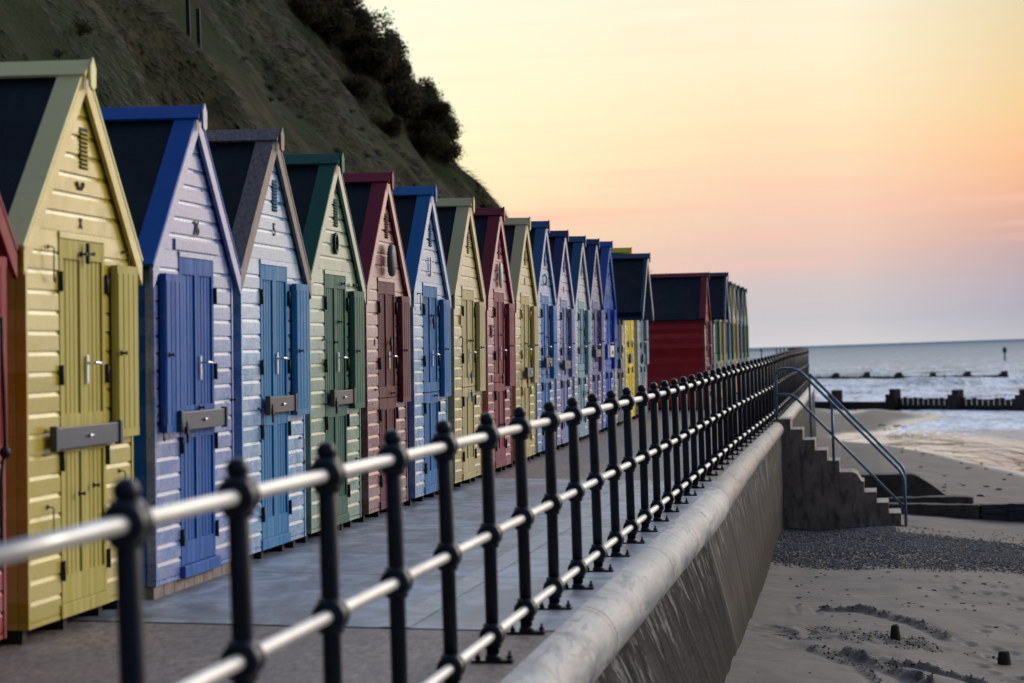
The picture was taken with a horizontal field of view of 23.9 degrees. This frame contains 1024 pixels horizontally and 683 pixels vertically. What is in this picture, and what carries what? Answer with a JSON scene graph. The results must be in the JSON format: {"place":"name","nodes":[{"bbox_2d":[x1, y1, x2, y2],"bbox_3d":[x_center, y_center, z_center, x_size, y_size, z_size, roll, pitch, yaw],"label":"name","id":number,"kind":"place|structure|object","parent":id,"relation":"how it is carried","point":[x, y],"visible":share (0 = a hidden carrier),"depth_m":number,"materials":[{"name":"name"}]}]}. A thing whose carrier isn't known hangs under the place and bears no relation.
{"place":"outdoors","nodes":[
{"label":"outdoors","id":0,"kind":"place"},
{"bbox_2d":[0,0,508,217],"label":"cliff","id":1,"kind":"structure","parent":0,"point":[31,33],"depth_m":50.81,"materials":[{"name":"plant"}]},
{"bbox_2d":[70,16,99,35],"bbox_3d":[-6.996,-5.072,39.186,0.469,0.354,0.795,-2,0,-34],"label":"bush","id":2,"kind":"object","parent":1,"relation":"on","point":[84,27],"visible":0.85,"depth_m":39.07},
{"bbox_2d":[185,0,190,37],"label":"old post","id":3,"kind":"object","parent":1,"relation":"on","point":[188,20],"visible":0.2,"depth_m":49.45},
{"bbox_2d":[196,9,201,49],"bbox_3d":[-6.390,-5.829,49.453,0.080,1.950,0.080,-2,0,8],"label":"old post","id":4,"kind":"object","parent":1,"relation":"on","point":[198,23],"visible":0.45,"depth_m":49.42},
{"bbox_2d":[285,0,331,30],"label":"bush","id":5,"kind":"object","parent":1,"relation":"on","point":[309,12],"visible":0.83,"depth_m":77.28,"materials":[{"name":"green plant"}]},
{"bbox_2d":[310,0,356,47],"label":"bush","id":6,"kind":"object","parent":1,"relation":"on","point":[338,25],"visible":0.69,"depth_m":78.68,"materials":[{"name":"green plant"}]},
{"bbox_2d":[332,0,365,20],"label":"bush","id":7,"kind":"object","parent":1,"relation":"on","point":[349,4],"visible":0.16,"depth_m":81.33,"materials":[{"name":"green plant"}]},
{"bbox_2d":[336,26,366,52],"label":"bush","id":8,"kind":"object","parent":1,"relation":"on","point":[349,41],"visible":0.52,"depth_m":79.80,"materials":[{"name":"green plant"}]},
{"bbox_2d":[332,3,378,33],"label":"bush","id":9,"kind":"object","parent":1,"relation":"on","point":[369,25],"visible":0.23,"depth_m":81.22,"materials":[{"name":"green plant"}]},
{"bbox_2d":[340,71,375,111],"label":"bush","id":10,"kind":"object","parent":1,"relation":"on","point":[362,88],"visible":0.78,"depth_m":76.22,"materials":[{"name":"green plant"}]},
{"bbox_2d":[344,5,376,35],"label":"bush","id":11,"kind":"object","parent":1,"relation":"on","point":[357,16],"visible":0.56,"depth_m":81.13,"materials":[{"name":"green plant"}]},
{"bbox_2d":[344,44,398,84],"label":"bush","id":12,"kind":"object","parent":1,"relation":"on","point":[370,63],"visible":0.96,"depth_m":79.04,"materials":[{"name":"green plant"}]},
{"bbox_2d":[343,27,402,73],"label":"bush","id":13,"kind":"object","parent":1,"relation":"on","point":[372,42],"visible":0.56,"depth_m":79.83,"materials":[{"name":"green plant"}]},
{"bbox_2d":[362,3,394,37],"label":"bush","id":14,"kind":"object","parent":1,"relation":"on","point":[376,17],"visible":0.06,"depth_m":83.26,"materials":[{"name":"green plant"}]},
{"bbox_2d":[367,111,404,140],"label":"bush","id":15,"kind":"object","parent":1,"relation":"on","point":[390,127],"visible":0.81,"depth_m":75.75,"materials":[{"name":"green plant"}]},
{"bbox_2d":[381,27,409,60],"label":"bush","id":16,"kind":"object","parent":1,"relation":"on","point":[389,32],"visible":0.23,"depth_m":81.22,"materials":[{"name":"green plant"}]},
{"bbox_2d":[383,55,419,85],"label":"bush","id":17,"kind":"object","parent":1,"relation":"on","point":[404,71],"visible":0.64,"depth_m":81.13,"materials":[{"name":"green plant"}]},
{"bbox_2d":[379,77,425,124],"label":"bush","id":18,"kind":"object","parent":1,"relation":"on","point":[405,101],"visible":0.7,"depth_m":79.52,"materials":[{"name":"green plant"}]},
{"bbox_2d":[387,80,431,118],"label":"bush","id":19,"kind":"object","parent":1,"relation":"on","point":[424,94],"visible":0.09,"depth_m":81.32,"materials":[{"name":"green plant"}]},
{"bbox_2d":[409,96,435,122],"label":"bush","id":20,"kind":"object","parent":1,"relation":"on","point":[424,110],"visible":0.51,"depth_m":80.89,"materials":[{"name":"green plant"}]},
{"bbox_2d":[407,117,447,146],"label":"bush","id":21,"kind":"object","parent":1,"relation":"on","point":[419,127],"visible":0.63,"depth_m":80.17,"materials":[{"name":"green plant"}]},
{"bbox_2d":[406,124,450,156],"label":"bush","id":22,"kind":"object","parent":1,"relation":"on","point":[426,143],"visible":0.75,"depth_m":79.53,"materials":[{"name":"green plant"}]},
{"bbox_2d":[417,76,439,99],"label":"bush","id":23,"kind":"object","parent":1,"relation":"on","point":[428,87],"visible":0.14,"depth_m":82.84,"materials":[{"name":"green plant"}]},
{"bbox_2d":[426,97,457,123],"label":"bush","id":24,"kind":"object","parent":1,"relation":"on","point":[440,106],"visible":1,"depth_m":81.05,"materials":[{"name":"green plant"}]},
{"bbox_2d":[431,112,464,142],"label":"bush","id":25,"kind":"object","parent":1,"relation":"on","point":[448,125],"visible":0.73,"depth_m":80.89,"materials":[{"name":"green plant"}]},
{"bbox_2d":[436,139,466,168],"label":"bush","id":26,"kind":"object","parent":1,"relation":"on","point":[453,151],"visible":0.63,"depth_m":80.72,"materials":[{"name":"green plant"}]},
{"bbox_2d":[67,478,714,629],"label":"concrete paving","id":27,"kind":"structure","parent":0,"point":[286,586],"depth_m":16.11,"materials":[{"name":"concrete"}]},
{"bbox_2d":[100,103,241,599],"bbox_3d":[-3.090,0.037,15.157,2.487,3.006,2.017,-1,0,8],"label":"beach hut","id":28,"kind":"object","parent":27,"relation":"on","point":[183,445],"visible":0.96,"depth_m":14.80,"materials":[{"name":"wood"}]},
{"bbox_2d":[177,257,198,565],"bbox_3d":[-1.989,0.425,14.832,0.056,1.869,0.399,-1,0,8],"label":"door","id":29,"kind":"structure","parent":28,"relation":"in","point":[189,480],"depth_m":14.89,"materials":[{"name":"blue wood"}]},
{"bbox_2d":[197,260,218,559],"bbox_3d":[-1.907,0.425,15.229,0.106,1.869,0.399,-1,0,8],"label":"door","id":30,"kind":"structure","parent":28,"relation":"in","point":[206,292],"depth_m":15.26,"materials":[{"name":"blue wood"}]},
{"bbox_2d":[380,480,639,626],"bbox_3d":[0.364,1.512,19.552,0.160,0.024,13.600,-2,0,8],"label":"drainage channel","id":31,"kind":"object","parent":27,"relation":"on","point":[422,610],"visible":0.57,"depth_m":15.80,"materials":[{"name":"concrete"}]},
{"bbox_2d":[0,385,807,682],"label":"promenade","id":32,"kind":"structure","parent":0,"point":[80,651],"depth_m":11.93,"materials":[{"name":"concrete"}]},
{"bbox_2d":[0,196,17,639],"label":"beach hut","id":33,"kind":"object","parent":32,"relation":"on","point":[8,247],"visible":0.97,"depth_m":11.57,"materials":[{"name":"wood"}]},
{"bbox_2d":[0,57,142,644],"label":"beach hut","id":34,"kind":"object","parent":32,"relation":"on","point":[72,367],"visible":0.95,"depth_m":12.65,"materials":[{"name":"wood"}]},
{"bbox_2d":[57,238,84,603],"bbox_3d":[-2.310,0.412,12.660,0.056,1.889,0.389,-1,0,8],"label":"door","id":35,"kind":"structure","parent":34,"relation":"in","point":[70,291],"depth_m":12.68,"materials":[{"name":"yellow wood"}]},
{"bbox_2d":[82,241,110,596],"bbox_3d":[-2.230,0.412,13.048,0.105,1.889,0.389,-1,0,8],"label":"door","id":36,"kind":"structure","parent":34,"relation":"in","point":[95,285],"depth_m":13.08,"materials":[{"name":"yellow wood"}]},
{"bbox_2d":[205,127,311,558],"bbox_3d":[-2.800,0.029,17.133,2.476,3.046,2.017,-1,0,9],"label":"beach hut","id":37,"kind":"object","parent":32,"relation":"on","point":[271,377],"visible":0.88,"depth_m":16.88,"materials":[{"name":"wood"}]},
{"bbox_2d":[259,264,275,539],"bbox_3d":[-1.696,0.416,16.774,0.056,1.889,0.389,-1,0,9],"label":"door","id":38,"kind":"structure","parent":37,"relation":"in","point":[267,339],"depth_m":16.80,"materials":[{"name":"blue wood"}]},
{"bbox_2d":[274,266,291,534],"bbox_3d":[-1.612,0.416,17.161,0.106,1.889,0.389,-1,0,9],"label":"door","id":39,"kind":"structure","parent":37,"relation":"in","point":[281,296],"depth_m":17.20,"materials":[{"name":"blue wood"}]},
{"bbox_2d":[283,151,365,542],"bbox_3d":[-2.514,0.039,19.110,2.476,3.031,2.017,-1,0,9],"label":"beach hut","id":40,"kind":"object","parent":32,"relation":"on","point":[337,301],"visible":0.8,"depth_m":18.89,"materials":[{"name":"wood"}]},
{"bbox_2d":[323,274,337,510],"bbox_3d":[-1.409,0.423,18.753,0.056,1.879,0.389,-1,0,9],"label":"door","id":41,"kind":"structure","parent":40,"relation":"in","point":[329,295],"depth_m":18.79,"materials":[{"name":"green wood"}]},
{"bbox_2d":[335,276,350,514],"bbox_3d":[-1.331,0.423,19.142,0.106,1.879,0.389,-1,0,9],"label":"door","id":42,"kind":"structure","parent":40,"relation":"in","point":[342,303],"depth_m":19.19,"materials":[{"name":"green wood"}]},
{"bbox_2d":[343,171,410,521],"bbox_3d":[-2.221,0.046,21.191,2.476,3.031,2.017,-1,0,8],"label":"beach hut","id":43,"kind":"object","parent":32,"relation":"on","point":[387,306],"visible":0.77,"depth_m":20.89,"materials":[{"name":"wood"}]},
{"bbox_2d":[376,281,387,500],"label":"door","id":44,"kind":"structure","parent":43,"relation":"in","point":[381,286],"depth_m":20.86,"materials":[{"name":"red wood"}]},
{"bbox_2d":[386,282,398,429],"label":"door","id":45,"kind":"structure","parent":43,"relation":"in","point":[392,360],"depth_m":21.28,"materials":[{"name":"red wood"}]},
{"bbox_2d":[0,355,775,682],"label":"promenade railing","id":46,"kind":"object","parent":32,"relation":"on","point":[126,523],"visible":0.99,"depth_m":10.33,"materials":[{"name":"metal"}]},
{"bbox_2d":[392,185,450,505],"bbox_3d":[-1.911,0.039,23.273,2.476,3.046,2.017,-1,0,8],"label":"beach hut","id":47,"kind":"object","parent":32,"relation":"on","point":[430,309],"visible":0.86,"depth_m":22.96,"materials":[{"name":"wood"}]},
{"bbox_2d":[422,286,431,486],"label":"door","id":48,"kind":"structure","parent":47,"relation":"in","point":[426,326],"depth_m":22.96,"materials":[{"name":"blue wood"}]},
{"bbox_2d":[428,287,440,483],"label":"door","id":49,"kind":"structure","parent":47,"relation":"in","point":[434,308],"depth_m":23.34,"materials":[{"name":"blue wood"}]},
{"bbox_2d":[435,197,485,486],"bbox_3d":[-1.591,0.022,25.418,2.476,3.052,2.017,0,0,8],"label":"beach hut","id":50,"kind":"object","parent":32,"relation":"on","point":[467,288],"visible":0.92,"depth_m":25.16,"materials":[{"name":"wood"}]},
{"bbox_2d":[461,290,468,472],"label":"door","id":51,"kind":"structure","parent":50,"relation":"in","point":[464,293],"depth_m":25.11,"materials":[{"name":"yellow wood"}]},
{"bbox_2d":[468,290,476,470],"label":"door","id":52,"kind":"structure","parent":50,"relation":"in","point":[471,309],"depth_m":25.52,"materials":[{"name":"yellow wood"}]},
{"bbox_2d":[473,207,514,477],"bbox_3d":[-1.276,0.012,27.606,2.476,3.062,2.017,-1,0,8],"label":"beach hut","id":53,"kind":"object","parent":32,"relation":"on","point":[499,324],"visible":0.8,"depth_m":27.39,"materials":[{"name":"wood"}]},
{"bbox_2d":[493,292,500,461],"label":"door","id":54,"kind":"structure","parent":53,"relation":"in","point":[496,344],"depth_m":27.31,"materials":[{"name":"red wood"}]},
{"bbox_2d":[499,293,507,459],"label":"door","id":55,"kind":"structure","parent":53,"relation":"in","point":[502,312],"depth_m":27.72,"materials":[{"name":"red wood"}]},
{"bbox_2d":[503,217,538,467],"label":"beach hut","id":56,"kind":"object","parent":32,"relation":"on","point":[519,251],"visible":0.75,"depth_m":29.49,"materials":[{"name":"wood"}]},
{"bbox_2d":[520,296,525,415],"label":"door","id":57,"kind":"structure","parent":56,"relation":"in","point":[522,298],"depth_m":29.40,"materials":[{"name":"wood"}]},
{"bbox_2d":[525,297,532,450],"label":"door","id":58,"kind":"structure","parent":56,"relation":"in","point":[527,313],"depth_m":29.83,"materials":[{"name":"wood"}]},
{"bbox_2d":[528,220,557,458],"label":"beach hut","id":59,"kind":"object","parent":32,"relation":"on","point":[547,308],"visible":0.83,"depth_m":31.35,"materials":[{"name":"wood"}]},
{"bbox_2d":[540,296,545,444],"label":"door","id":60,"kind":"structure","parent":59,"relation":"in","point":[543,341],"depth_m":31.24,"materials":[{"name":"wood"}]},
{"bbox_2d":[545,296,551,401],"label":"door","id":61,"kind":"structure","parent":59,"relation":"in","point":[547,312],"depth_m":31.70,"materials":[{"name":"wood"}]},
{"bbox_2d":[548,230,575,448],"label":"beach hut","id":62,"kind":"object","parent":32,"relation":"on","point":[558,241],"visible":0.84,"depth_m":33.28,"materials":[{"name":"wood"}]},
{"bbox_2d":[560,300,564,437],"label":"door","id":63,"kind":"structure","parent":62,"relation":"in","point":[562,388],"depth_m":33.17,"materials":[{"name":"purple wood"}]},
{"bbox_2d":[563,300,570,436],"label":"door","id":64,"kind":"structure","parent":62,"relation":"in","point":[566,348],"depth_m":33.59,"materials":[{"name":"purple wood"}]},
{"bbox_2d":[567,235,591,444],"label":"beach hut","id":65,"kind":"object","parent":32,"relation":"on","point":[578,266],"visible":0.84,"depth_m":35.29,"materials":[{"name":"wood"}]},
{"bbox_2d":[577,302,581,431],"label":"door","id":66,"kind":"structure","parent":65,"relation":"in","point":[579,303],"depth_m":35.18,"materials":[{"name":"teal wood"}]},
{"bbox_2d":[581,302,586,430],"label":"door","id":67,"kind":"structure","parent":65,"relation":"in","point":[583,316],"depth_m":35.61,"materials":[{"name":"teal wood"}]},
{"bbox_2d":[584,238,604,438],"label":"beach hut","id":68,"kind":"object","parent":32,"relation":"on","point":[592,248],"visible":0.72,"depth_m":37.22,"materials":[{"name":"wood"}]},
{"bbox_2d":[592,302,595,393],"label":"door","id":69,"kind":"structure","parent":68,"relation":"in","point":[593,303],"depth_m":37.04,"materials":[{"name":"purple wood"}]},
{"bbox_2d":[595,302,600,424],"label":"door","id":70,"kind":"structure","parent":68,"relation":"in","point":[596,304],"depth_m":37.50,"materials":[{"name":"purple wood"}]},
{"bbox_2d":[598,241,617,433],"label":"beach hut","id":71,"kind":"object","parent":32,"relation":"on","point":[608,308],"visible":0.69,"depth_m":38.99,"materials":[{"name":"wood"}]},
{"bbox_2d":[605,302,608,421],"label":"door","id":72,"kind":"structure","parent":71,"relation":"in","point":[607,306],"depth_m":38.92,"materials":[{"name":"blue wood"}]},
{"bbox_2d":[608,302,613,389],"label":"door","id":73,"kind":"structure","parent":71,"relation":"in","point":[610,314],"depth_m":39.30,"materials":[{"name":"blue wood"}]},
{"bbox_2d":[611,247,635,422],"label":"beach hut","id":74,"kind":"object","parent":32,"relation":"on","point":[629,358],"visible":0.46,"depth_m":43.23,"materials":[{"name":"wood"}]},
{"bbox_2d":[627,321,630,388],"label":"door","id":75,"kind":"structure","parent":74,"relation":"in","point":[628,336],"depth_m":43.14,"materials":[{"name":"yellow wood"}]},
{"bbox_2d":[629,320,633,411],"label":"door","id":76,"kind":"structure","parent":74,"relation":"in","point":[631,341],"depth_m":43.56,"materials":[{"name":"yellow wood"}]},
{"bbox_2d":[612,252,653,424],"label":"beach hut","id":77,"kind":"object","parent":32,"relation":"on","point":[633,289],"visible":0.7,"depth_m":40.81,"materials":[{"name":"wood"}]},
{"bbox_2d":[617,319,620,417],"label":"door","id":78,"kind":"structure","parent":77,"relation":"in","point":[618,332],"depth_m":40.94,"materials":[{"name":"blue wood"}]},
{"bbox_2d":[619,319,624,416],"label":"door","id":79,"kind":"structure","parent":77,"relation":"in","point":[620,320],"depth_m":41.41,"materials":[{"name":"blue wood"}]},
{"bbox_2d":[632,320,648,418],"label":"beach hut","id":80,"kind":"object","parent":32,"relation":"on","point":[641,343],"visible":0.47,"depth_m":45.15,"materials":[{"name":"wood"}]},
{"bbox_2d":[639,320,642,384],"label":"door","id":81,"kind":"structure","parent":80,"relation":"in","point":[640,322],"depth_m":45.18,"materials":[{"name":"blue wood"}]},
{"bbox_2d":[642,320,645,385],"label":"door","id":82,"kind":"structure","parent":80,"relation":"in","point":[643,344],"depth_m":45.65,"materials":[{"name":"blue wood"}]},
{"bbox_2d":[647,272,712,409],"bbox_3d":[2.936,0.018,50.491,2.476,2.880,2.017,-1,0,8],"label":"beach hut","id":83,"kind":"object","parent":32,"relation":"on","point":[680,334],"visible":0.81,"depth_m":49.58,"materials":[{"name":"wood"}]},
{"bbox_2d":[707,316,710,395],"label":"door","id":84,"kind":"structure","parent":83,"relation":"in","point":[707,316],"depth_m":50.67,"materials":[{"name":"red wood"}]},
{"bbox_2d":[711,320,720,401],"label":"beach hut","id":85,"kind":"object","parent":32,"relation":"on","point":[716,339],"visible":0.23,"depth_m":54.49,"materials":[{"name":"wood"}]},
{"bbox_2d":[708,272,729,368],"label":"beach hut","id":86,"kind":"object","parent":32,"relation":"on","point":[718,294],"visible":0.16,"depth_m":52.18,"materials":[{"name":"wood"}]},
{"bbox_2d":[719,320,724,382],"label":"beach hut","id":87,"kind":"object","parent":32,"relation":"on","point":[721,362],"visible":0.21,"depth_m":56.96,"materials":[{"name":"wood"}]},
{"bbox_2d":[724,279,730,366],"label":"beach hut","id":88,"kind":"object","parent":32,"relation":"on","point":[727,346],"visible":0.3,"depth_m":58.91,"materials":[{"name":"wood"}]},
{"bbox_2d":[727,281,734,365],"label":"beach hut","id":89,"kind":"object","parent":32,"relation":"on","point":[731,324],"visible":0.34,"depth_m":60.88,"materials":[{"name":"wood"}]},
{"bbox_2d":[730,283,738,391],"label":"beach hut","id":90,"kind":"object","parent":32,"relation":"on","point":[735,322],"visible":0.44,"depth_m":62.70,"materials":[{"name":"wood"}]},
{"bbox_2d":[735,285,741,362],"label":"beach hut","id":91,"kind":"object","parent":32,"relation":"on","point":[737,289],"visible":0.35,"depth_m":64.73,"materials":[{"name":"wood"}]},
{"bbox_2d":[739,287,745,361],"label":"beach hut","id":92,"kind":"object","parent":32,"relation":"on","point":[741,300],"visible":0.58,"depth_m":66.63,"materials":[{"name":"wood"}]},
{"bbox_2d":[743,289,748,361],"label":"beach hut","id":93,"kind":"object","parent":32,"relation":"on","point":[746,325],"visible":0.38,"depth_m":68.64,"materials":[{"name":"wood"}]},
{"bbox_2d":[752,348,809,416],"bbox_3d":[10.477,0.900,93.472,3.605,1.257,96.713,-2,0,5],"label":"promenade railing","id":94,"kind":"object","parent":32,"relation":"on","point":[794,383],"visible":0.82,"depth_m":55.63,"materials":[{"name":"metal"}]},
{"bbox_2d":[358,0,1023,347],"label":"sky","id":95,"kind":"structure","parent":0,"point":[855,167],"materials":[{"name":"orange"}]},
{"bbox_2d":[725,396,1023,682],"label":"beach","id":96,"kind":"structure","parent":0,"point":[765,653],"depth_m":27.91,"materials":[{"name":"sand"}]},
{"bbox_2d":[499,385,816,682],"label":"sea wall","id":97,"kind":"structure","parent":96,"relation":"on","point":[676,601],"depth_m":18.76,"materials":[{"name":"concrete"}]},
{"bbox_2d":[772,417,903,529],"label":"beach steps","id":98,"kind":"structure","parent":96,"relation":"on","point":[820,493],"depth_m":43.36,"materials":[{"name":"concrete"}]},
{"bbox_2d":[774,367,907,525],"bbox_3d":[5.981,1.960,43.898,2.301,3.061,1.246,-2,0,8],"label":"steps handrail","id":99,"kind":"object","parent":98,"relation":"attached to","point":[843,414],"visible":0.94,"depth_m":43.37,"materials":[{"name":"metal"}]},
{"bbox_2d":[777,604,997,682],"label":"sand crumbs","id":100,"kind":"object","parent":96,"relation":"on","point":[828,652],"visible":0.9,"depth_m":23.63,"materials":[{"name":"sand"}]},
{"bbox_2d":[890,624,900,639],"bbox_3d":[3.780,2.865,23.851,0.112,0.154,0.111,-2,0,8],"label":"wooden post","id":101,"kind":"object","parent":96,"relation":"on","point":[895,633],"visible":1,"depth_m":23.82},
{"bbox_2d":[771,525,1023,574],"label":"shingle","id":102,"kind":"object","parent":96,"relation":"on","point":[922,542],"visible":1,"depth_m":36.35,"materials":[{"name":"gravel"}]},
{"bbox_2d":[859,472,946,497],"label":"concrete block","id":103,"kind":"structure","parent":96,"relation":"on","point":[917,485],"depth_m":49.58,"materials":[{"name":"concrete"}]},
{"bbox_2d":[815,389,1023,410],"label":"groyne","id":104,"kind":"object","parent":96,"relation":"on","point":[954,400],"visible":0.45,"depth_m":138.69,"materials":[{"name":"wood"}]},
{"bbox_2d":[887,495,973,503],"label":"concrete slab","id":105,"kind":"structure","parent":96,"relation":"on","point":[955,499],"depth_m":48.15,"materials":[{"name":"concrete"}]},
{"bbox_2d":[889,502,980,518],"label":"concrete beam","id":106,"kind":"structure","parent":96,"relation":"on","point":[970,511],"depth_m":46.47,"materials":[{"name":"concrete"}]},
{"bbox_2d":[981,503,1023,520],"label":"timber beam","id":107,"kind":"structure","parent":96,"relation":"on","point":[1005,511],"depth_m":46.15,"materials":[{"name":"wood"}]},
{"bbox_2d":[997,651,1010,664],"bbox_3d":[4.684,3.015,23.011,0.133,0.138,0.133,-2,0,8],"label":"wooden post","id":108,"kind":"object","parent":96,"relation":"on","point":[1004,658],"visible":1,"depth_m":22.96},
{"bbox_2d":[748,339,1023,471],"bbox_3d":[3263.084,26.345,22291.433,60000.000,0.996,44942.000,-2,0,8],"label":"sea","id":109,"kind":"structure","parent":0,"point":[992,438],"depth_m":217.34,"materials":[{"name":"liquid"}]},
{"bbox_2d":[811,371,1008,378],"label":"groyne","id":110,"kind":"object","parent":109,"relation":"in","point":[898,375],"visible":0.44,"depth_m":264.58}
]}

